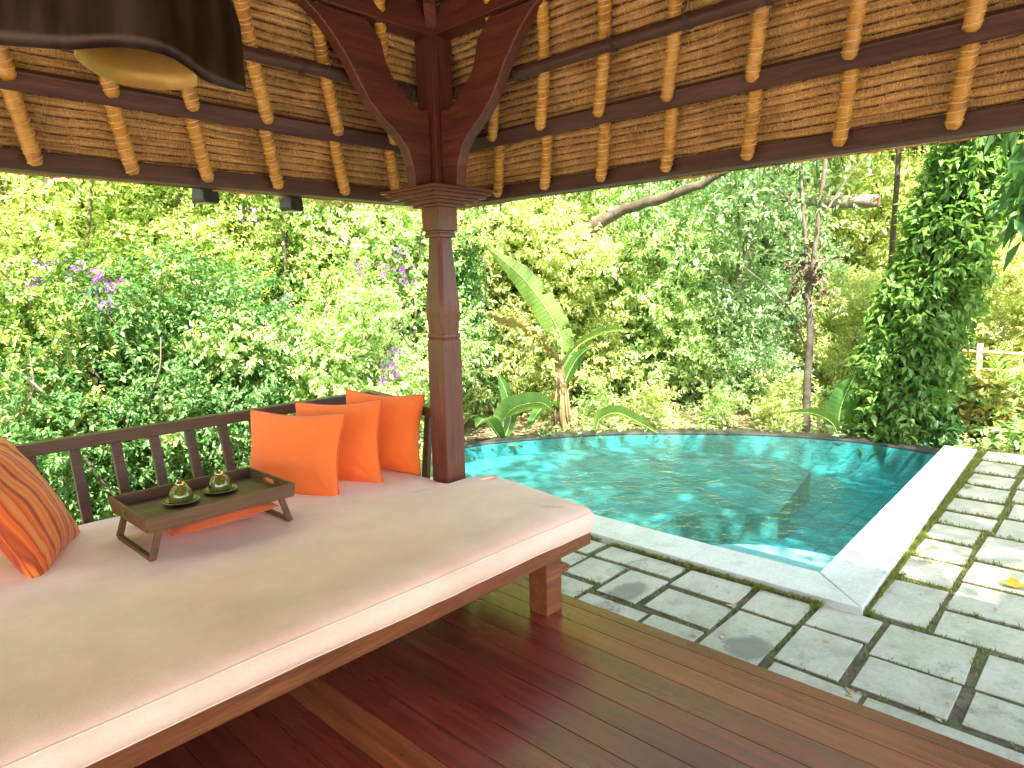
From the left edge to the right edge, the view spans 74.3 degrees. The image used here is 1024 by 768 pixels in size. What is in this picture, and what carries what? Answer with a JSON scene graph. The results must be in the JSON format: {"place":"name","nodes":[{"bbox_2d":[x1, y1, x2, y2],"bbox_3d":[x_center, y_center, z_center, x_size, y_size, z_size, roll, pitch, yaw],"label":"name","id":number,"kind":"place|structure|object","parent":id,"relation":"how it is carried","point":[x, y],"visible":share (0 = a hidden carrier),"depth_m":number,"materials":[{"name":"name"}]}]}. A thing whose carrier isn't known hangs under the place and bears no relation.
{"place":"outdoors","nodes":[
{"label":"outdoors","id":0,"kind":"place"},
{"bbox_2d":[64,285,1023,487],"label":"ground","id":1,"kind":"structure","parent":0,"point":[473,433],"depth_m":9.16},
{"bbox_2d":[1,173,187,435],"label":"flowering shrub","id":2,"kind":"object","parent":1,"relation":"on","point":[61,215],"visible":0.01,"depth_m":6.43,"materials":[{"name":"green plant"}]},
{"bbox_2d":[0,172,266,521],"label":"flowering shrub","id":3,"kind":"object","parent":1,"relation":"on","point":[25,243],"visible":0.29,"depth_m":4.97,"materials":[{"name":"green plant"}]},
{"bbox_2d":[0,230,323,525],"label":"flowering shrub","id":4,"kind":"object","parent":1,"relation":"on","point":[190,393],"visible":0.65,"depth_m":4.94,"materials":[{"name":"green plant"}]},
{"bbox_2d":[54,182,300,308],"bbox_3d":[-3.368,-3.424,8.378,3.932,9.442,5.664,2,9,22],"label":"flowering shrub","id":5,"kind":"object","parent":1,"relation":"on","point":[169,209],"visible":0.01,"depth_m":7.40,"materials":[{"name":"green plant"}]},
{"bbox_2d":[0,174,396,478],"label":"flowering shrub","id":6,"kind":"object","parent":1,"relation":"on","point":[246,201],"visible":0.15,"depth_m":6.14,"materials":[{"name":"green plant"}]},
{"bbox_2d":[174,256,483,476],"bbox_3d":[-1.712,-0.011,6.278,2.174,2.333,2.821,6,11,43],"label":"flowering shrub","id":7,"kind":"object","parent":1,"relation":"on","point":[353,359],"visible":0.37,"depth_m":5.86,"materials":[{"name":"green plant"}]},
{"bbox_2d":[233,195,496,397],"bbox_3d":[-1.714,-1.601,7.574,2.833,5.280,3.396,6,11,43],"label":"flowering shrub","id":8,"kind":"object","parent":1,"relation":"on","point":[398,223],"visible":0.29,"depth_m":6.94,"materials":[{"name":"green plant"}]},
{"bbox_2d":[257,210,530,275],"bbox_3d":[-2.638,-3.805,11.062,7.271,8.296,7.176,-4,9,-20],"label":"leafy tree","id":9,"kind":"object","parent":1,"relation":"on","point":[485,227],"visible":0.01,"depth_m":10.42,"materials":[{"name":"green plant"}]},
{"bbox_2d":[278,214,516,414],"bbox_3d":[-1.657,-0.772,8.898,3.644,3.166,3.502,-4,9,-17],"label":"leafy shrub","id":10,"kind":"object","parent":1,"relation":"on","point":[465,273],"visible":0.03,"depth_m":8.12,"materials":[{"name":"green plant"}]},
{"bbox_2d":[417,366,482,423],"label":"ginger plant","id":11,"kind":"object","parent":1,"relation":"on","point":[464,398],"visible":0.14,"depth_m":7.94,"materials":[{"name":"green plant"}]},
{"bbox_2d":[0,343,1021,463],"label":"ground cover","id":12,"kind":"object","parent":1,"relation":"on","point":[614,420],"visible":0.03,"depth_m":8.57,"materials":[{"name":"green plant"}]},
{"bbox_2d":[0,0,1023,482],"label":"pavilion","id":13,"kind":"structure","parent":1,"relation":"on","point":[438,112],"depth_m":3.10,"materials":[{"name":"red wood"}]},
{"bbox_2d":[0,0,245,91],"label":"hanging lamp","id":14,"kind":"object","parent":13,"relation":"hanging from","point":[168,44],"visible":1,"depth_m":1.51,"materials":[{"name":"brown metal"}]},
{"bbox_2d":[192,188,219,204],"bbox_3d":[-1.541,-0.974,3.390,0.085,0.134,0.104,2,9,23],"label":"spotlight","id":15,"kind":"object","parent":13,"relation":"attached to","point":[204,196],"visible":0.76,"depth_m":3.36,"materials":[{"name":"black metal"}]},
{"bbox_2d":[14,390,431,524],"bbox_3d":[-2.313,0.718,2.624,0.987,0.676,4.971,6,11,43],"label":"railing","id":16,"kind":"object","parent":13,"relation":"attached to","point":[73,445],"visible":0.27,"depth_m":3.64,"materials":[{"name":"brown wood"}]},
{"bbox_2d":[279,196,303,212],"bbox_3d":[-1.221,-1.021,3.732,0.085,0.134,0.104,2,9,23],"label":"spotlight","id":17,"kind":"object","parent":13,"relation":"attached to","point":[291,204],"visible":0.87,"depth_m":3.70,"materials":[{"name":"black metal"}]},
{"bbox_2d":[134,578,1023,767],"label":"floor","id":18,"kind":"structure","parent":13,"relation":"on","point":[505,676],"depth_m":2.55,"materials":[{"name":"brown wood"}]},
{"bbox_2d":[85,513,589,767],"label":"daybed","id":19,"kind":"object","parent":18,"relation":"on","point":[545,570],"visible":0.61,"depth_m":2.37,"materials":[{"name":"brown wood"}]},
{"bbox_2d":[0,469,593,767],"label":"mattress","id":20,"kind":"object","parent":19,"relation":"on","point":[111,643],"visible":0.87,"depth_m":2.45,"materials":[{"name":"fabric"}]},
{"bbox_2d":[0,436,79,578],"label":"pillow","id":21,"kind":"object","parent":20,"relation":"on","point":[39,530],"visible":0.94,"depth_m":2.70,"materials":[{"name":"fabric"}]},
{"bbox_2d":[107,467,294,561],"bbox_3d":[-1.399,0.574,3.081,0.464,0.191,0.653,7,11,43],"label":"serving tray","id":22,"kind":"object","parent":20,"relation":"on","point":[148,511],"visible":1,"depth_m":3.01,"materials":[{"name":"brown wood"}]},
{"bbox_2d":[162,494,199,505],"bbox_3d":[-1.487,0.527,3.039,0.153,0.018,0.153,6,11,43],"label":"saucer","id":23,"kind":"object","parent":22,"relation":"on","point":[166,501],"visible":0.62,"depth_m":3.02,"materials":[{"name":"green ceramic"}]},
{"bbox_2d":[168,481,193,503],"bbox_3d":[-1.483,0.483,3.041,0.102,0.086,0.123,4,10,30],"label":"tea cup","id":24,"kind":"object","parent":23,"relation":"on","point":[180,492],"visible":1,"depth_m":3.00,"materials":[{"name":"green ceramic"}]},
{"bbox_2d":[203,484,237,493],"bbox_3d":[-1.380,0.501,3.197,0.153,0.018,0.153,6,11,43],"label":"saucer","id":25,"kind":"object","parent":22,"relation":"on","point":[206,489],"visible":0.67,"depth_m":3.18,"materials":[{"name":"green ceramic"}]},
{"bbox_2d":[208,471,231,492],"bbox_3d":[-1.379,0.457,3.200,0.102,0.086,0.123,1,9,13],"label":"tea cup","id":26,"kind":"object","parent":25,"relation":"on","point":[219,481],"visible":1,"depth_m":3.16,"materials":[{"name":"green ceramic"}]},
{"bbox_2d":[163,502,278,535],"bbox_3d":[-1.462,0.590,3.206,0.496,0.120,0.496,6,11,41],"label":"pillow","id":27,"kind":"object","parent":20,"relation":"on","point":[204,524],"visible":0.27,"depth_m":3.03,"materials":[{"name":"orange fabric"}]},
{"bbox_2d":[249,410,344,495],"bbox_3d":[-1.184,0.385,3.657,0.590,0.476,0.148,1,-5,15],"label":"pillow","id":28,"kind":"object","parent":20,"relation":"on","point":[301,452],"visible":0.83,"depth_m":3.59,"materials":[{"name":"orange fabric"}]},
{"bbox_2d":[295,399,382,482],"bbox_3d":[-1.001,0.340,3.877,0.556,0.490,0.148,-2,-4,14],"label":"pillow","id":29,"kind":"object","parent":20,"relation":"on","point":[358,456],"visible":0.51,"depth_m":3.80,"materials":[{"name":"orange fabric"}]},
{"bbox_2d":[345,389,424,475],"bbox_3d":[-0.782,0.291,4.070,0.536,0.490,0.131,3,1,18],"label":"pillow","id":30,"kind":"object","parent":20,"relation":"on","point":[398,434],"visible":0.47,"depth_m":3.99,"materials":[{"name":"orange fabric"}]},
{"bbox_2d":[474,371,555,437],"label":"banana plant","id":31,"kind":"object","parent":1,"relation":"on","point":[509,408],"visible":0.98,"depth_m":8.02,"materials":[{"name":"green plant"}]},
{"bbox_2d":[417,191,653,419],"bbox_3d":[-0.061,-1.117,9.859,4.072,3.538,3.913,-5,9,-25],"label":"leafy shrub","id":32,"kind":"object","parent":1,"relation":"on","point":[577,297],"visible":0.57,"depth_m":9.09,"materials":[{"name":"green plant"}]},
{"bbox_2d":[475,244,635,434],"bbox_3d":[0.504,-0.528,8.352,2.246,2.392,0.428,-4,9,-19],"label":"banana plant","id":33,"kind":"object","parent":1,"relation":"on","point":[547,310],"visible":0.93,"depth_m":8.41,"materials":[{"name":"green plant"}]},
{"bbox_2d":[457,184,672,375],"bbox_3d":[0.042,-3.571,11.622,6.610,7.542,6.523,6,11,43],"label":"leafy tree","id":34,"kind":"object","parent":1,"relation":"on","point":[607,208],"visible":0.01,"depth_m":9.54,"materials":[{"name":"green plant"}]},
{"bbox_2d":[164,366,1023,454],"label":"leaf litter","id":35,"kind":"object","parent":1,"relation":"on","point":[547,429],"visible":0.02,"depth_m":9.06,"materials":[{"name":"plant"}]},
{"bbox_2d":[464,172,727,397],"bbox_3d":[0.947,-2.008,9.519,0.884,5.147,5.283,-9,12,-44],"label":"old tree","id":36,"kind":"object","parent":1,"relation":"on","point":[611,216],"visible":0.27,"depth_m":8.46,"materials":[{"name":"brown plant"}]},
{"bbox_2d":[569,370,628,428],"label":"shrub","id":37,"kind":"object","parent":1,"relation":"on","point":[595,401],"visible":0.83,"depth_m":8.91,"materials":[{"name":"green plant"}]},
{"bbox_2d":[594,405,657,432],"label":"banana plant","id":38,"kind":"object","parent":1,"relation":"on","point":[616,410],"visible":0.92,"depth_m":8.29,"materials":[{"name":"green plant"}]},
{"bbox_2d":[518,177,755,392],"bbox_3d":[2.219,-2.003,12.702,5.144,4.469,4.943,-1,8,0],"label":"leafy shrub","id":39,"kind":"object","parent":1,"relation":"on","point":[633,187],"visible":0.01,"depth_m":10.86,"materials":[{"name":"green plant"}]},
{"bbox_2d":[521,179,774,404],"bbox_3d":[1.918,-1.371,10.707,4.287,3.724,4.119,6,11,43],"label":"leafy shrub","id":40,"kind":"object","parent":1,"relation":"on","point":[653,366],"visible":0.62,"depth_m":9.48,"materials":[{"name":"green plant"}]},
{"bbox_2d":[619,376,682,427],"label":"shrub","id":41,"kind":"object","parent":1,"relation":"on","point":[646,409],"visible":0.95,"depth_m":8.74,"materials":[{"name":"green plant"}]},
{"bbox_2d":[421,428,976,615],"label":"pool","id":42,"kind":"structure","parent":1,"relation":"in","point":[852,574],"depth_m":6.36,"materials":[{"name":"liquid"}]},
{"bbox_2d":[691,375,757,428],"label":"shrub","id":43,"kind":"object","parent":1,"relation":"on","point":[715,405],"visible":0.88,"depth_m":8.60,"materials":[{"name":"green plant"}]},
{"bbox_2d":[589,156,863,392],"bbox_3d":[3.054,-3.756,10.889,5.506,7.937,5.269,-8,10,-37],"label":"leafy tree","id":44,"kind":"object","parent":1,"relation":"on","point":[789,220],"visible":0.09,"depth_m":10.14,"materials":[{"name":"green plant"}]},
{"bbox_2d":[661,262,835,407],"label":"leafy shrub","id":45,"kind":"object","parent":1,"relation":"on","point":[767,352],"visible":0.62,"depth_m":9.57,"materials":[{"name":"green plant"}]},
{"bbox_2d":[647,154,887,431],"bbox_3d":[3.267,-2.304,8.111,3.249,5.843,4.748,-4,9,-19],"label":"slim tree","id":46,"kind":"object","parent":1,"relation":"on","point":[810,278],"visible":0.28,"depth_m":8.22,"materials":[{"name":"green plant"}]},
{"bbox_2d":[749,381,803,430],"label":"shrub","id":47,"kind":"object","parent":1,"relation":"on","point":[779,406],"visible":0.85,"depth_m":8.41,"materials":[{"name":"green plant"}]},
{"bbox_2d":[751,354,827,423],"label":"shrub","id":48,"kind":"object","parent":1,"relation":"on","point":[798,382],"visible":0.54,"depth_m":8.96,"materials":[{"name":"green plant"}]},
{"bbox_2d":[720,190,880,402],"bbox_3d":[3.694,-1.038,9.275,0.551,3.122,2.411,-6,10,-30],"label":"sawn branch tree","id":49,"kind":"object","parent":1,"relation":"on","point":[868,201],"visible":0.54,"depth_m":8.83,"materials":[{"name":"brown plant"}]},
{"bbox_2d":[750,229,886,371],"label":"leafy shrub","id":50,"kind":"object","parent":1,"relation":"on","point":[853,260],"visible":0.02,"depth_m":11.79,"materials":[{"name":"green plant"}]},
{"bbox_2d":[780,372,857,434],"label":"banana plant","id":51,"kind":"object","parent":1,"relation":"on","point":[834,415],"visible":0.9,"depth_m":7.89,"materials":[{"name":"green plant"}]},
{"bbox_2d":[766,263,884,408],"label":"leafy shrub","id":52,"kind":"object","parent":1,"relation":"on","point":[844,342],"visible":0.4,"depth_m":9.72,"materials":[{"name":"green plant"}]},
{"bbox_2d":[812,376,847,421],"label":"shrub","id":53,"kind":"object","parent":1,"relation":"on","point":[829,391],"visible":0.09,"depth_m":8.97,"materials":[{"name":"green plant"}]},
{"bbox_2d":[815,263,857,375],"bbox_3d":[5.022,-0.907,10.489,0.598,1.906,0.066,-1,8,0],"label":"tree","id":54,"kind":"object","parent":1,"relation":"on","point":[840,281],"visible":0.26,"depth_m":10.42,"materials":[{"name":"green plant"}]},
{"bbox_2d":[744,144,1018,295],"bbox_3d":[6.733,-4.451,12.704,7.502,8.673,7.602,0,8,7],"label":"leafy tree","id":55,"kind":"object","parent":1,"relation":"on","point":[873,183],"visible":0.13,"depth_m":10.93,"materials":[{"name":"green plant"}]},
{"bbox_2d":[888,148,901,274],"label":"thin tree","id":56,"kind":"object","parent":1,"relation":"on","point":[893,229],"visible":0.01,"depth_m":8.39,"materials":[{"name":"brown plant"}]},
{"bbox_2d":[839,145,1023,349],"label":"leafy tree","id":57,"kind":"object","parent":1,"relation":"on","point":[863,249],"visible":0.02,"depth_m":12.46,"materials":[{"name":"green plant"}]},
{"bbox_2d":[843,131,1023,465],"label":"ivy covered tree","id":58,"kind":"object","parent":1,"relation":"on","point":[911,360],"visible":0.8,"depth_m":7.30,"materials":[{"name":"green plant"}]},
{"bbox_2d":[900,408,967,448],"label":"shrub","id":59,"kind":"object","parent":1,"relation":"on","point":[949,429],"visible":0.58,"depth_m":7.27,"materials":[{"name":"green plant"}]},
{"bbox_2d":[860,216,1023,387],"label":"leafy shrub","id":60,"kind":"object","parent":1,"relation":"on","point":[1002,303],"visible":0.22,"depth_m":10.39,"materials":[{"name":"green plant"}]},
{"bbox_2d":[959,361,992,401],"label":"shrub","id":61,"kind":"object","parent":1,"relation":"on","point":[977,372],"visible":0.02,"depth_m":9.31,"materials":[{"name":"green plant"}]},
{"bbox_2d":[951,375,1023,443],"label":"shrub","id":62,"kind":"object","parent":1,"relation":"on","point":[1001,406],"visible":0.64,"depth_m":7.63,"materials":[{"name":"green plant"}]},
{"bbox_2d":[962,343,1023,377],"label":"bamboo fence","id":63,"kind":"object","parent":1,"relation":"on","point":[979,353],"visible":0.37,"depth_m":9.53,"materials":[{"name":"beige wood"}]},
{"bbox_2d":[969,411,1023,452],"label":"shrub","id":64,"kind":"object","parent":1,"relation":"on","point":[1007,431],"visible":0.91,"depth_m":7.23,"materials":[{"name":"green plant"}]},
{"bbox_2d":[970,346,1023,391],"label":"ginger plant","id":65,"kind":"object","parent":1,"relation":"on","point":[1000,366],"visible":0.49,"depth_m":8.56,"materials":[{"name":"green plant"}]},
{"bbox_2d":[976,367,1023,404],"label":"shrub","id":66,"kind":"object","parent":1,"relation":"on","point":[1018,373],"visible":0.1,"depth_m":8.05,"materials":[{"name":"green plant"}]},
{"bbox_2d":[983,132,1023,271],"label":"hanging branch tree","id":67,"kind":"object","parent":1,"relation":"on","point":[1012,191],"visible":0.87,"depth_m":5.62,"materials":[{"name":"green plant"}]},
{"bbox_2d":[1004,257,1022,334],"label":"leafy shrub","id":68,"kind":"object","parent":1,"relation":"on","point":[1012,307],"visible":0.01,"depth_m":12.61,"materials":[{"name":"green plant"}]},
{"bbox_2d":[465,434,930,558],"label":"water","id":69,"kind":"structure","parent":0,"point":[708,466],"depth_m":6.90,"materials":[{"name":"teal liquid"}]},
{"bbox_2d":[522,443,1023,764],"bbox_3d":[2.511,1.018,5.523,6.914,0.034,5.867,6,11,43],"label":"path","id":70,"kind":"structure","parent":0,"point":[751,639],"depth_m":3.69,"materials":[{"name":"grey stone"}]},
{"bbox_2d":[725,603,735,608],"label":"fallen leaf","id":71,"kind":"object","parent":70,"relation":"on","point":[732,605],"visible":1,"depth_m":3.85,"materials":[{"name":"beige plant"}]},
{"bbox_2d":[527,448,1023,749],"bbox_3d":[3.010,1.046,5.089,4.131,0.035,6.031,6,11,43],"label":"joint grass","id":72,"kind":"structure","parent":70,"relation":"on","point":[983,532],"depth_m":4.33,"materials":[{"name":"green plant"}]},
{"bbox_2d":[590,451,986,619],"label":"edge grass","id":73,"kind":"structure","parent":70,"relation":"on","point":[947,500],"depth_m":4.45,"materials":[{"name":"plant"}]},
{"bbox_2d":[659,481,1013,747],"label":"leaf crumbs","id":74,"kind":"object","parent":70,"relation":"on","point":[994,609],"visible":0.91,"depth_m":3.47,"materials":[{"name":"brown plant"}]},
{"bbox_2d":[844,687,860,696],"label":"fallen leaf","id":75,"kind":"object","parent":70,"relation":"on","point":[851,690],"visible":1,"depth_m":3.05,"materials":[{"name":"beige plant"}]},
{"bbox_2d":[999,576,1023,587],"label":"fallen leaf","id":76,"kind":"object","parent":70,"relation":"on","point":[1014,582],"visible":1,"depth_m":4.04,"materials":[{"name":"yellow plant"}]}
]}

